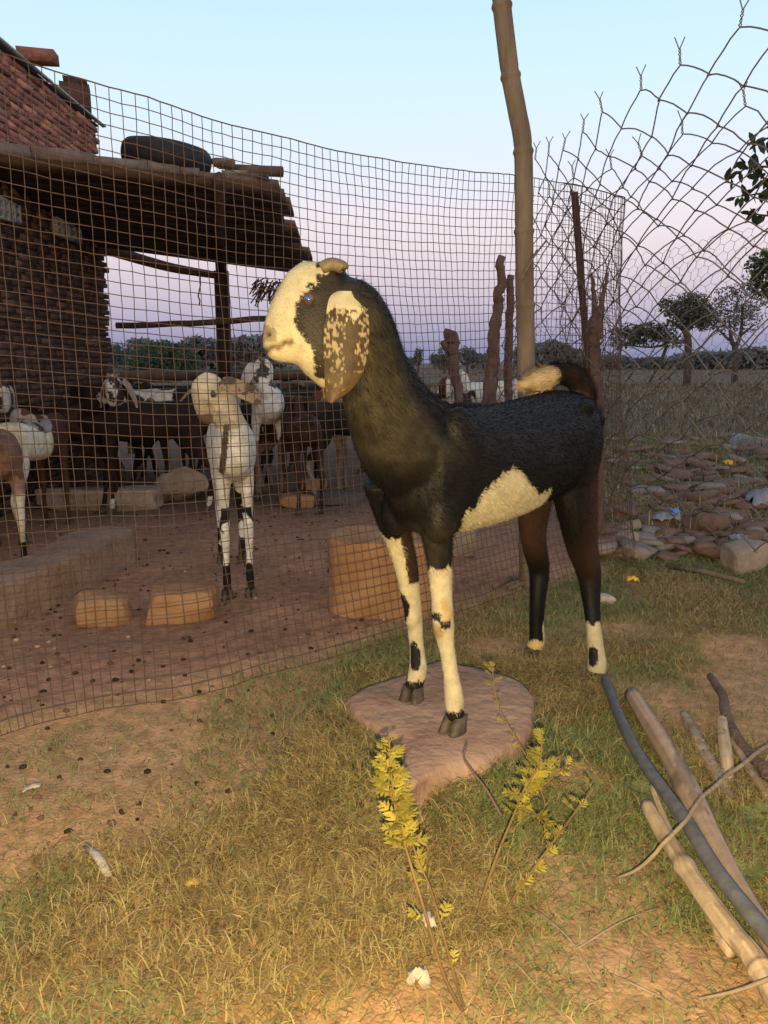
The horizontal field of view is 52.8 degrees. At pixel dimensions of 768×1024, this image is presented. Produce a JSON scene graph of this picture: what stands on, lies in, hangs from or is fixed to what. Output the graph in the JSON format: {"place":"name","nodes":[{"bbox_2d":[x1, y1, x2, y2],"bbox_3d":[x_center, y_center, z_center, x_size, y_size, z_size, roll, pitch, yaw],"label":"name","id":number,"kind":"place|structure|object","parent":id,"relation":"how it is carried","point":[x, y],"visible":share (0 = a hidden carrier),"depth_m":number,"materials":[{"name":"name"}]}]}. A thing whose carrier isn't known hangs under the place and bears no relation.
{"place":"outdoors","nodes":[
{"label":"outdoors","id":0,"kind":"place"},
{"bbox_2d":[0,363,767,1023],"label":"ground","id":1,"kind":"structure","parent":0,"point":[94,739],"depth_m":1.97,"materials":[{"name":"soil"}]},
{"bbox_2d":[0,379,15,413],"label":"goat","id":2,"kind":"object","parent":1,"relation":"on","point":[6,397],"visible":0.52,"depth_m":4.29},
{"bbox_2d":[0,429,29,556],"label":"goat","id":3,"kind":"object","parent":1,"relation":"on","point":[17,463],"visible":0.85,"depth_m":3.34},
{"bbox_2d":[0,408,74,544],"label":"goat","id":4,"kind":"object","parent":1,"relation":"on","point":[39,437],"visible":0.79,"depth_m":4.06},
{"bbox_2d":[0,526,136,629],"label":"stone slab","id":5,"kind":"structure","parent":1,"relation":"on","point":[55,573],"depth_m":3.00,"materials":[{"name":"stone"}]},
{"bbox_2d":[18,403,125,512],"bbox_3d":[-1.940,-0.348,4.771,0.807,0.656,0.212,3,12,16],"label":"goat","id":6,"kind":"object","parent":1,"relation":"on","point":[88,439],"visible":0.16,"depth_m":4.64},
{"bbox_2d":[83,843,111,877],"bbox_3d":[-0.519,0.627,1.403,0.016,0.014,0.118,-9,14,-39],"label":"white strip","id":7,"kind":"object","parent":1,"relation":"on","point":[98,857],"visible":0.94,"depth_m":1.39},
{"bbox_2d":[34,485,163,511],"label":"stone slab","id":8,"kind":"structure","parent":1,"relation":"on","point":[91,499],"depth_m":4.72,"materials":[{"name":"stone"}]},
{"bbox_2d":[71,589,131,627],"bbox_3d":[-1.005,0.342,2.757,0.204,0.144,0.187,-6,13,-28],"label":"rough stone","id":9,"kind":"object","parent":1,"relation":"on","point":[112,616],"visible":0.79,"depth_m":2.69,"materials":[{"name":"red stone"}]},
{"bbox_2d":[68,382,150,484],"bbox_3d":[-2.140,-0.580,5.694,0.928,0.758,0.244,1,11,6],"label":"goat","id":10,"kind":"object","parent":1,"relation":"on","point":[73,392],"visible":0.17,"depth_m":5.58},
{"bbox_2d":[56,398,174,500],"bbox_3d":[-1.673,-0.402,5.015,0.807,0.668,0.212,-3,11,-14],"label":"goat","id":11,"kind":"object","parent":1,"relation":"on","point":[77,461],"visible":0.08,"depth_m":4.92},
{"bbox_2d":[81,381,201,485],"bbox_3d":[-1.644,-0.517,5.346,0.909,0.767,0.246,2,11,8],"label":"goat","id":12,"kind":"object","parent":1,"relation":"on","point":[156,396],"visible":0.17,"depth_m":5.21},
{"bbox_2d":[79,373,213,514],"bbox_3d":[-1.362,-0.411,4.620,0.778,0.838,0.452,-8,13,-35],"label":"goat","id":13,"kind":"object","parent":1,"relation":"on","point":[146,419],"visible":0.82,"depth_m":4.50},
{"bbox_2d":[0,37,312,516],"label":"goat shed","id":14,"kind":"structure","parent":1,"relation":"on","point":[17,177],"depth_m":5.23,"materials":[{"name":"brick"}]},
{"bbox_2d":[15,45,59,66],"bbox_3d":[-2.188,-2.876,4.893,0.231,0.082,0.124,-1,11,-7],"label":"loose brick","id":15,"kind":"object","parent":14,"relation":"on","point":[43,57],"visible":0.79,"depth_m":4.84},
{"bbox_2d":[58,75,91,118],"bbox_3d":[-2.341,-3.149,5.881,0.213,0.278,0.178,-2,11,-12],"label":"broken masonry","id":16,"kind":"object","parent":14,"relation":"on","point":[76,84],"visible":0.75,"depth_m":5.82,"materials":[{"name":"brick"}]},
{"bbox_2d":[120,136,211,171],"bbox_3d":[-1.404,-2.288,5.000,0.568,0.168,0.568,7,14,-1],"label":"old tyre","id":17,"kind":"object","parent":14,"relation":"on","point":[144,152],"visible":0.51,"depth_m":4.77,"materials":[{"name":"black rubber"}]},
{"bbox_2d":[115,316,265,328],"bbox_3d":[-1.475,-1.598,6.459,1.483,0.136,0.069,-1,11,-7],"label":"cross pole","id":18,"kind":"object","parent":14,"relation":"attached to","point":[139,325],"visible":0.6,"depth_m":6.42,"materials":[{"name":"brown wood"}]},
{"bbox_2d":[221,170,269,180],"bbox_3d":[-0.922,-2.241,5.209,0.318,0.082,0.277,0,11,0],"label":"tin sheet","id":19,"kind":"object","parent":14,"relation":"on","point":[244,172],"visible":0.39,"depth_m":5.10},
{"bbox_2d":[211,157,234,168],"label":"loose stone","id":20,"kind":"object","parent":19,"relation":"on","point":[227,163],"visible":0.73,"depth_m":5.06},
{"bbox_2d":[226,164,283,176],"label":"timber beam","id":21,"kind":"structure","parent":14,"relation":"on","point":[265,170],"depth_m":5.20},
{"bbox_2d":[249,277,280,307],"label":"dry stalks","id":22,"kind":"object","parent":14,"relation":"hanging from","point":[262,286],"visible":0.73,"depth_m":6.36,"materials":[{"name":"brown plant"}]},
{"bbox_2d":[120,339,202,381],"bbox_3d":[-9.607,-6.479,33.382,3.534,1.965,2.865,0,11,0],"label":"round tree","id":23,"kind":"object","parent":1,"relation":"on","point":[154,351],"visible":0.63,"depth_m":32.80,"materials":[{"name":"green plant"}]},
{"bbox_2d":[135,383,191,478],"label":"goat","id":24,"kind":"object","parent":1,"relation":"on","point":[151,453],"visible":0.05,"depth_m":5.84},
{"bbox_2d":[153,465,208,500],"bbox_3d":[-1.351,-0.183,5.154,0.367,0.260,0.259,-2,11,-11],"label":"rough stone","id":25,"kind":"object","parent":1,"relation":"on","point":[188,475],"visible":0.73,"depth_m":5.07,"materials":[{"name":"stone"}]},
{"bbox_2d":[145,582,218,624],"bbox_3d":[-0.728,0.329,2.758,0.260,0.128,0.165,0,11,-2],"label":"stone block","id":26,"kind":"object","parent":1,"relation":"on","point":[173,599],"depth_m":2.69,"materials":[{"name":"red stone"}]},
{"bbox_2d":[180,372,261,601],"bbox_3d":[-0.656,-0.129,3.113,0.282,0.862,0.943,-3,11,-13],"label":"goat","id":27,"kind":"object","parent":1,"relation":"on","point":[227,440],"visible":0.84,"depth_m":2.77},
{"bbox_2d":[181,421,273,491],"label":"goat","id":28,"kind":"object","parent":1,"relation":"on","point":[263,459],"visible":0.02,"depth_m":5.50},
{"bbox_2d":[1,511,464,833],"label":"droppings and pebbles","id":29,"kind":"object","parent":1,"relation":"on","point":[67,830],"visible":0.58,"depth_m":2.33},
{"bbox_2d":[115,370,354,453],"bbox_3d":[-1.370,-0.999,7.729,2.479,0.831,0.155,-1,11,-7],"label":"pen rail","id":30,"kind":"object","parent":1,"relation":"on","point":[168,375],"visible":0.19,"depth_m":7.53,"materials":[{"name":"brown wood"}]},
{"bbox_2d":[231,356,283,499],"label":"goat","id":31,"kind":"object","parent":1,"relation":"on","point":[260,368],"visible":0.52,"depth_m":4.93},
{"bbox_2d":[279,494,314,507],"bbox_3d":[-0.546,-0.069,4.870,0.217,0.082,0.121,-1,11,-3],"label":"stone block","id":32,"kind":"object","parent":1,"relation":"on","point":[292,499],"visible":0.84,"depth_m":4.81,"materials":[{"name":"stone"}]},
{"bbox_2d":[277,383,320,476],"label":"goat","id":33,"kind":"object","parent":1,"relation":"on","point":[302,386],"visible":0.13,"depth_m":6.00},
{"bbox_2d":[282,390,317,477],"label":"goat","id":34,"kind":"object","parent":1,"relation":"on","point":[309,395],"visible":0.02,"depth_m":5.66},
{"bbox_2d":[280,396,324,515],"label":"goat","id":35,"kind":"object","parent":1,"relation":"on","point":[305,426],"visible":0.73,"depth_m":4.54},
{"bbox_2d":[259,389,350,492],"bbox_3d":[-0.549,-0.502,5.335,0.850,0.743,0.263,3,11,14],"label":"goat","id":36,"kind":"object","parent":1,"relation":"on","point":[270,440],"visible":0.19,"depth_m":5.31},
{"bbox_2d":[0,51,636,735],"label":"wire fence","id":37,"kind":"object","parent":1,"relation":"on","point":[316,411],"visible":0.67,"depth_m":2.16,"materials":[{"name":"metal"}]},
{"bbox_2d":[276,381,364,473],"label":"goat","id":38,"kind":"object","parent":1,"relation":"on","point":[289,467],"visible":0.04,"depth_m":6.34},
{"bbox_2d":[300,399,349,493],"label":"goat","id":39,"kind":"object","parent":1,"relation":"on","point":[336,424],"visible":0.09,"depth_m":4.98},
{"bbox_2d":[307,491,365,505],"bbox_3d":[-0.336,-0.086,5.094,0.474,0.076,0.492,-2,11,-11],"label":"stone slab","id":40,"kind":"object","parent":1,"relation":"on","point":[342,500],"visible":0.62,"depth_m":5.00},
{"bbox_2d":[328,525,431,618],"bbox_3d":[-0.004,0.236,2.872,0.415,0.325,0.339,0,11,0],"label":"stone drum","id":41,"kind":"object","parent":1,"relation":"on","point":[347,597],"visible":0.45,"depth_m":2.72,"materials":[{"name":"red stone"}]},
{"bbox_2d":[0,432,767,1023],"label":"grass","id":42,"kind":"structure","parent":1,"relation":"on","point":[268,890],"depth_m":1.43,"materials":[{"name":"plant"}]},
{"bbox_2d":[369,735,464,1011],"bbox_3d":[0.052,0.517,1.103,0.173,0.377,0.082,8,14,36],"label":"lobed weed","id":43,"kind":"object","parent":1,"relation":"on","point":[402,815],"visible":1,"depth_m":1.11,"materials":[{"name":"yellow plant"}]},
{"bbox_2d":[406,965,430,988],"bbox_3d":[0.050,0.672,1.126,0.036,0.030,0.029,0,11,0],"label":"paper scrap","id":44,"kind":"object","parent":1,"relation":"on","point":[418,972],"visible":1,"depth_m":1.12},
{"bbox_2d":[261,257,606,737],"bbox_3d":[0.233,0.000,1.878,0.337,1.091,1.162,9,14,38],"label":"black goat","id":45,"kind":"object","parent":1,"relation":"on","point":[440,472],"visible":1,"depth_m":1.63},
{"bbox_2d":[107,333,767,369],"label":"hedge","id":46,"kind":"object","parent":1,"relation":"on","point":[244,356],"visible":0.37,"depth_m":83.80,"materials":[{"name":"green plant"}]},
{"bbox_2d":[428,347,447,372],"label":"tree","id":47,"kind":"object","parent":1,"relation":"on","point":[442,359],"visible":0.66,"depth_m":58.70,"materials":[{"name":"green plant"}]},
{"bbox_2d":[109,368,767,530],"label":"dry field weeds","id":48,"kind":"object","parent":1,"relation":"on","point":[681,423],"visible":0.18,"depth_m":13.98,"materials":[{"name":"plant"}]},
{"bbox_2d":[344,661,534,809],"bbox_3d":[0.128,0.536,1.815,0.585,0.168,0.475,-9,14,-40],"label":"flat boulder","id":49,"kind":"object","parent":1,"relation":"on","point":[432,755],"visible":0.64,"depth_m":1.74,"materials":[{"name":"stone"}]},
{"bbox_2d":[440,328,462,402],"bbox_3d":[0.567,-0.887,6.293,0.205,1.205,0.684,0,11,0],"label":"stump post","id":50,"kind":"object","parent":1,"relation":"on","point":[455,344],"visible":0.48,"depth_m":6.44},
{"bbox_2d":[438,375,467,403],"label":"goat","id":51,"kind":"object","parent":1,"relation":"on","point":[441,388],"visible":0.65,"depth_m":6.33},
{"bbox_2d":[452,528,476,556],"bbox_3d":[0.363,0.095,3.601,0.132,0.243,0.120,-2,11,-11],"label":"grey stone","id":52,"kind":"object","parent":1,"relation":"on","point":[470,546],"visible":0.31,"depth_m":3.56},
{"bbox_2d":[459,345,479,372],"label":"tree","id":53,"kind":"object","parent":1,"relation":"on","point":[468,355],"visible":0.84,"depth_m":58.66,"materials":[{"name":"green plant"}]},
{"bbox_2d":[438,367,517,402],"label":"goat","id":54,"kind":"object","parent":1,"relation":"on","point":[479,386],"visible":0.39,"depth_m":7.13},
{"bbox_2d":[463,744,502,817],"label":"bare twig","id":55,"kind":"object","parent":1,"relation":"on","point":[485,788],"visible":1,"depth_m":1.34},
{"bbox_2d":[482,255,506,404],"bbox_3d":[0.624,-0.712,4.461,0.126,1.497,0.305,2,11,11],"label":"crooked branch post","id":56,"kind":"object","parent":1,"relation":"on","point":[493,325],"visible":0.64,"depth_m":4.46,"materials":[{"name":"wood"}]},
{"bbox_2d":[504,274,514,400],"bbox_3d":[0.741,-0.688,4.585,0.058,1.397,0.212,0,11,3],"label":"thin stake","id":57,"kind":"object","parent":1,"relation":"on","point":[508,343],"visible":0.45,"depth_m":4.58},
{"bbox_2d":[491,0,534,590],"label":"bamboo pole","id":58,"kind":"object","parent":1,"relation":"on","point":[510,79],"visible":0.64,"depth_m":2.80,"materials":[{"name":"wood"}]},
{"bbox_2d":[482,661,544,840],"bbox_3d":[0.250,0.461,1.484,0.160,0.326,0.042,11,15,43],"label":"lobed weed","id":59,"kind":"object","parent":1,"relation":"on","point":[488,683],"visible":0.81,"depth_m":1.49,"materials":[{"name":"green plant"}]},
{"bbox_2d":[475,728,583,917],"bbox_3d":[0.232,0.521,1.274,0.178,0.295,0.090,-7,13,-31],"label":"lobed weed","id":60,"kind":"object","parent":1,"relation":"on","point":[537,784],"visible":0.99,"depth_m":1.28,"materials":[{"name":"yellow plant"}]},
{"bbox_2d":[504,952,560,1014],"bbox_3d":[0.213,0.680,1.123,0.008,0.015,0.131,-6,12,-28],"label":"dry twig","id":61,"kind":"object","parent":1,"relation":"on","point":[522,970],"visible":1,"depth_m":1.12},
{"bbox_2d":[496,775,594,920],"bbox_3d":[0.271,0.558,1.277,0.174,0.221,0.050,-4,12,-18],"label":"lobed weed","id":62,"kind":"object","parent":1,"relation":"on","point":[523,882],"visible":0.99,"depth_m":1.28,"materials":[{"name":"yellow plant"}]},
{"bbox_2d":[532,906,601,989],"bbox_3d":[0.282,0.665,1.197,0.009,0.015,0.186,-4,12,-21],"label":"dry twig","id":63,"kind":"object","parent":1,"relation":"on","point":[550,921],"visible":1,"depth_m":1.19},
{"bbox_2d":[571,191,590,378],"bbox_3d":[0.908,-0.583,3.503,0.273,1.608,0.048,-9,14,-38],"label":"steel post","id":64,"kind":"object","parent":1,"relation":"on","point":[578,239],"visible":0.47,"depth_m":3.35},
{"bbox_2d":[487,0,767,552],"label":"chain link fence","id":65,"kind":"object","parent":64,"relation":"attached to","point":[683,235],"visible":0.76,"depth_m":2.90,"materials":[{"name":"metal"}]},
{"bbox_2d":[588,317,604,534],"bbox_3d":[0.999,-0.353,3.644,0.184,1.100,0.098,-9,14,-37],"label":"tree trunk post","id":66,"kind":"object","parent":1,"relation":"on","point":[597,356],"visible":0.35,"depth_m":3.53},
{"bbox_2d":[590,272,597,317],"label":"forked branch","id":67,"kind":"object","parent":66,"relation":"attached to","point":[594,298],"visible":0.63,"depth_m":3.49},
{"bbox_2d":[599,272,608,336],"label":"forked branch","id":68,"kind":"object","parent":66,"relation":"attached to","point":[601,303],"visible":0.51,"depth_m":3.53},
{"bbox_2d":[598,540,616,554],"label":"flat stone","id":69,"kind":"object","parent":1,"relation":"on","point":[605,546],"visible":0.54,"depth_m":3.52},
{"bbox_2d":[577,907,657,949],"bbox_3d":[0.376,0.658,1.233,0.182,0.015,0.006,-6,13,-30],"label":"dry twig","id":70,"kind":"object","parent":1,"relation":"on","point":[596,936],"visible":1,"depth_m":1.22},
{"bbox_2d":[618,540,653,560],"bbox_3d":[1.166,0.178,3.590,0.138,0.086,0.134,-2,11,-10],"label":"flat stone","id":71,"kind":"object","parent":1,"relation":"on","point":[641,551],"visible":0.74,"depth_m":3.54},
{"bbox_2d":[624,779,652,799],"bbox_3d":[0.542,0.583,1.625,0.067,0.018,0.072,-2,11,-10],"label":"weed rosette","id":72,"kind":"object","parent":1,"relation":"on","point":[643,783],"visible":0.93,"depth_m":1.64,"materials":[{"name":"green plant"}]},
{"bbox_2d":[609,322,683,384],"bbox_3d":[8.956,-5.368,26.462,2.663,2.242,1.046,0,11,0],"label":"tree","id":73,"kind":"object","parent":1,"relation":"on","point":[655,336],"visible":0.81,"depth_m":26.22,"materials":[{"name":"green plant"}]},
{"bbox_2d":[534,221,767,520],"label":"chicken wire fence","id":74,"kind":"object","parent":1,"relation":"on","point":[681,369],"visible":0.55,"depth_m":4.04,"materials":[{"name":"metal"}]},
{"bbox_2d":[639,538,664,545],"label":"flat stone","id":75,"kind":"object","parent":1,"relation":"on","point":[654,542],"visible":0.77,"depth_m":3.70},
{"bbox_2d":[610,973,694,1013],"bbox_3d":[0.379,0.684,1.101,0.119,0.015,0.014,8,14,36],"label":"dry twig","id":76,"kind":"object","parent":1,"relation":"on","point":[623,979],"visible":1,"depth_m":1.10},
{"bbox_2d":[636,511,683,527],"bbox_3d":[1.510,0.061,4.200,0.251,0.116,0.171,-2,11,-11],"label":"rubble stone","id":77,"kind":"object","parent":1,"relation":"on","point":[644,518],"visible":0.26,"depth_m":4.14,"materials":[{"name":"stone"}]},
{"bbox_2d":[651,512,682,521],"bbox_3d":[1.507,0.024,4.126,0.169,0.044,0.114,0,11,0],"label":"plastic scrap","id":78,"kind":"object","parent":77,"relation":"on","point":[662,516],"visible":0.91,"depth_m":4.10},
{"bbox_2d":[656,550,680,562],"bbox_3d":[1.314,0.206,3.566,0.097,0.042,0.072,9,14,38],"label":"broken brick","id":79,"kind":"object","parent":1,"relation":"on","point":[663,555],"visible":0.86,"depth_m":3.56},
{"bbox_2d":[654,536,695,551],"bbox_3d":[1.389,0.152,3.736,0.232,0.066,0.100,-5,12,-24],"label":"flat stone","id":80,"kind":"object","parent":1,"relation":"on","point":[671,546],"visible":0.56,"depth_m":3.68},
{"bbox_2d":[657,537,684,542],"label":"broken brick","id":81,"kind":"object","parent":80,"relation":"on","point":[663,539],"visible":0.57,"depth_m":3.73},
{"bbox_2d":[665,536,686,544],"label":"broken brick","id":82,"kind":"object","parent":81,"relation":"on","point":[676,540],"visible":1,"depth_m":3.68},
{"bbox_2d":[665,470,692,479],"bbox_3d":[2.175,-0.266,5.681,0.204,0.068,0.143,-4,12,-20],"label":"broken brick","id":83,"kind":"object","parent":1,"relation":"on","point":[680,474],"visible":0.6,"depth_m":5.64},
{"bbox_2d":[601,674,767,947],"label":"grey pipe","id":84,"kind":"object","parent":1,"relation":"on","point":[752,916],"visible":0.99,"depth_m":1.34,"materials":[{"name":"plastic"}]},
{"bbox_2d":[617,743,767,878],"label":"thin stick","id":85,"kind":"object","parent":84,"relation":"on","point":[672,834],"visible":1,"depth_m":1.35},
{"bbox_2d":[658,291,720,385],"bbox_3d":[9.988,-5.631,25.399,2.070,3.135,1.182,0,11,0],"label":"tree","id":86,"kind":"object","parent":1,"relation":"on","point":[687,302],"visible":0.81,"depth_m":25.14,"materials":[{"name":"green plant"}]},
{"bbox_2d":[649,783,736,959],"bbox_3d":[0.542,0.629,1.411,0.031,0.024,0.480,1,11,4],"label":"bent cane","id":87,"kind":"object","parent":1,"relation":"on","point":[726,949],"visible":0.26,"depth_m":1.25,"materials":[{"name":"brown wood"}]},
{"bbox_2d":[624,687,767,956],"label":"peeling log","id":88,"kind":"object","parent":1,"relation":"on","point":[686,787],"visible":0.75,"depth_m":1.59,"materials":[{"name":"brown wood"}]},
{"bbox_2d":[686,490,719,501],"bbox_3d":[1.898,-0.101,4.635,0.226,0.068,0.137,-8,14,-35],"label":"broken brick","id":89,"kind":"object","parent":1,"relation":"on","point":[705,494],"visible":0.84,"depth_m":4.57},
{"bbox_2d":[640,799,767,1007],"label":"bamboo log","id":90,"kind":"object","parent":1,"relation":"on","point":[745,948],"visible":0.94,"depth_m":1.24,"materials":[{"name":"brown wood"}]},
{"bbox_2d":[682,511,729,531],"bbox_3d":[1.692,0.070,4.083,0.222,0.163,0.158,-5,12,-22],"label":"rubble stone","id":91,"kind":"object","parent":1,"relation":"on","point":[707,519],"visible":0.58,"depth_m":4.01,"materials":[{"name":"stone"}]},
{"bbox_2d":[666,563,745,584],"bbox_3d":[1.351,0.256,3.261,0.010,0.032,0.345,-9,14,-40],"label":"dry stick","id":92,"kind":"object","parent":1,"relation":"on","point":[704,572],"visible":0.97,"depth_m":3.25,"materials":[{"name":"brown wood"}]},
{"bbox_2d":[691,545,720,558],"bbox_3d":[1.523,0.180,3.570,0.198,0.063,0.103,-5,12,-26],"label":"broken brick","id":93,"kind":"object","parent":1,"relation":"on","point":[708,552],"visible":0.56,"depth_m":3.51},
{"bbox_2d":[694,540,716,549],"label":"broken brick","id":94,"kind":"object","parent":93,"relation":"on","point":[707,544],"visible":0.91,"depth_m":3.54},
{"bbox_2d":[680,711,736,801],"bbox_3d":[0.742,0.557,1.795,0.038,0.040,0.402,1,11,7],"label":"stick","id":95,"kind":"object","parent":1,"relation":"on","point":[697,732],"visible":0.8,"depth_m":1.76,"materials":[{"name":"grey wood"}]},
{"bbox_2d":[716,715,733,784],"bbox_3d":[0.786,0.546,1.786,0.029,0.044,0.271,4,12,20],"label":"wood piece","id":96,"kind":"object","parent":1,"relation":"on","point":[725,751],"visible":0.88,"depth_m":1.76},
{"bbox_2d":[712,478,750,486],"bbox_3d":[2.372,-0.202,5.283,0.228,0.042,0.156,-6,13,-30],"label":"broken brick","id":97,"kind":"object","parent":1,"relation":"on","point":[729,481],"visible":0.58,"depth_m":5.26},
{"bbox_2d":[698,977,767,999],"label":"thin stick","id":98,"kind":"object","parent":1,"relation":"on","point":[748,986],"visible":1,"depth_m":1.06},
{"bbox_2d":[726,525,745,530],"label":"broken brick","id":99,"kind":"object","parent":1,"relation":"on","point":[738,529],"visible":0.24,"depth_m":3.99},
{"bbox_2d":[739,520,767,528],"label":"broken brick","id":100,"kind":"object","parent":99,"relation":"on","point":[763,524],"visible":0.7,"depth_m":4.00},
{"bbox_2d":[707,282,766,382],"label":"tree","id":101,"kind":"object","parent":1,"relation":"on","point":[733,343],"visible":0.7,"depth_m":29.08,"materials":[{"name":"green plant"}]},
{"bbox_2d":[707,673,767,781],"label":"dark branch","id":102,"kind":"object","parent":1,"relation":"on","point":[759,763],"visible":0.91,"depth_m":1.83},
{"bbox_2d":[714,530,764,544],"bbox_3d":[1.711,0.135,3.730,0.227,0.103,0.129,-1,11,-5],"label":"broken brick","id":103,"kind":"object","parent":1,"relation":"on","point":[758,535],"visible":0.38,"depth_m":3.68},
{"bbox_2d":[720,539,767,574],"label":"rubble stone","id":104,"kind":"object","parent":1,"relation":"on","point":[741,555],"visible":0.92,"depth_m":3.33,"materials":[{"name":"stone"}]},
{"bbox_2d":[724,132,767,225],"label":"leafy tree","id":105,"kind":"object","parent":1,"relation":"on","point":[755,175],"visible":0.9,"depth_m":3.16,"materials":[{"name":"green plant"}]},
{"bbox_2d":[727,799,767,833],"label":"weed rosette","id":106,"kind":"object","parent":1,"relation":"on","point":[759,804],"visible":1,"depth_m":1.53,"materials":[{"name":"green plant"}]},
{"bbox_2d":[729,433,767,446],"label":"rubble stone","id":107,"kind":"object","parent":1,"relation":"on","point":[743,437],"visible":0.44,"depth_m":7.83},
{"bbox_2d":[730,736,767,799],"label":"tan stick","id":108,"kind":"object","parent":1,"relation":"on","point":[742,757],"visible":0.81,"depth_m":1.68,"materials":[{"name":"brown wood"}]},
{"bbox_2d":[732,855,765,882],"bbox_3d":[0.631,0.632,1.364,0.080,0.024,0.084,0,11,0],"label":"weed rosette","id":109,"kind":"object","parent":1,"relation":"on","point":[754,872],"visible":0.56,"depth_m":1.36,"materials":[{"name":"green plant"}]},
{"bbox_2d":[741,247,767,307],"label":"tree","id":110,"kind":"object","parent":1,"relation":"on","point":[760,264],"visible":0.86,"depth_m":19.17,"materials":[{"name":"green plant"}]},
{"bbox_2d":[745,487,767,505],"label":"plastic scrap","id":111,"kind":"object","parent":1,"relation":"on","point":[756,497],"visible":0.93,"depth_m":4.39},
{"bbox_2d":[0,0,767,363],"label":"sky","id":112,"kind":"structure","parent":0,"point":[410,81],"materials":[{"name":"blue"}]},
{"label":"broken brick","id":113,"kind":"object","parent":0,"visible":0},
{"bbox_2d":[611,500,637,516],"bbox_3d":[1.327,-0.020,4.265,0.149,0.066,0.118,6,13,28],"label":"broken brick","id":114,"kind":"object","parent":113,"relation":"on","point":[634,513],"visible":0.57,"depth_m":4.24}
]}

